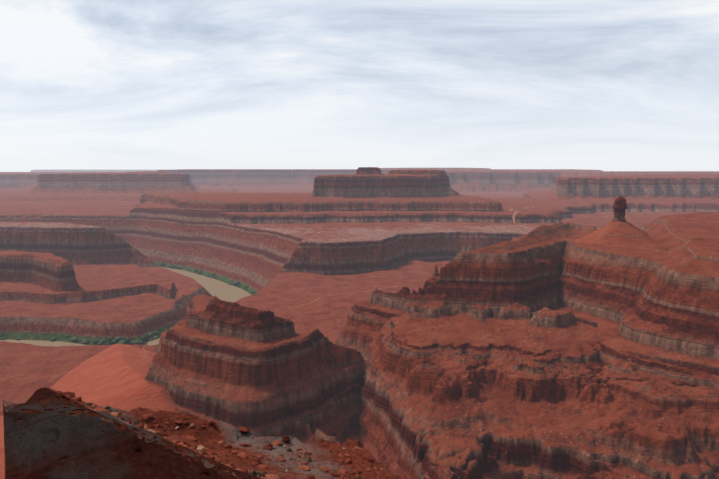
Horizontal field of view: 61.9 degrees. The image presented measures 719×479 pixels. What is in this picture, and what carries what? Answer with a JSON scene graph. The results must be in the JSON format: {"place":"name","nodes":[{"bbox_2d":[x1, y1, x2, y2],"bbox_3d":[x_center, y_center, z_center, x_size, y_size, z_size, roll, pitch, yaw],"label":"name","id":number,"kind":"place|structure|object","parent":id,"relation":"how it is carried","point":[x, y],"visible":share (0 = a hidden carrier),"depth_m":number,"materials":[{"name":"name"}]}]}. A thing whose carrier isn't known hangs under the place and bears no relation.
{"place":"outdoors","nodes":[
{"label":"outdoors","id":0,"kind":"place"},
{"bbox_2d":[0,267,250,346],"bbox_3d":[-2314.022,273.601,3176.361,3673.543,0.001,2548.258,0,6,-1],"label":"river water","id":1,"kind":"structure","parent":0,"point":[223,291],"depth_m":3113.04,"materials":[{"name":"brown liquid"}]},
{"bbox_2d":[0,167,718,478],"bbox_3d":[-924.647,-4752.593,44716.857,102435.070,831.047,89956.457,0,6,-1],"label":"canyon terrain","id":2,"kind":"structure","parent":0,"point":[569,329],"depth_m":1347.38,"materials":[{"name":"red stone"}]},
{"bbox_2d":[95,345,145,391],"bbox_3d":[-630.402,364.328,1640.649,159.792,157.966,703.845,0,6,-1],"label":"dirt road","id":3,"kind":"structure","parent":2,"relation":"on","point":[124,373],"depth_m":1403.35,"materials":[{"name":"brown soil"}]},
{"bbox_2d":[0,262,255,344],"bbox_3d":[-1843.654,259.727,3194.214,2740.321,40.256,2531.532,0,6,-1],"label":"riverside thickets","id":4,"kind":"object","parent":2,"relation":"on","point":[154,334],"visible":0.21,"depth_m":2233.16,"materials":[{"name":"green plant"}]},
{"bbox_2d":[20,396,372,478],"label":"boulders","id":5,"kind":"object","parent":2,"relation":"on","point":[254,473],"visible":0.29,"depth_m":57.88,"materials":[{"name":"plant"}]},
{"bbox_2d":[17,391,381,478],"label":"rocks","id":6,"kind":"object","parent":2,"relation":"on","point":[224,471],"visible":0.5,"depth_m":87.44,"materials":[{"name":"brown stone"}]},
{"bbox_2d":[612,196,626,221],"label":"rock spire","id":7,"kind":"structure","parent":2,"relation":"on","point":[620,205],"depth_m":1603.11,"materials":[{"name":"brown stone"}]},
{"bbox_2d":[0,0,718,171],"label":"sky","id":8,"kind":"structure","parent":0,"point":[604,85],"materials":[{"name":"white"}]},
{"bbox_2d":[499,206,533,228],"bbox_3d":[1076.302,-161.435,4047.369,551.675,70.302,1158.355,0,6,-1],"label":"dirt road","id":9,"kind":"structure","parent":0,"point":[513,216],"depth_m":3828.75,"materials":[{"name":"beige soil"}]}
]}

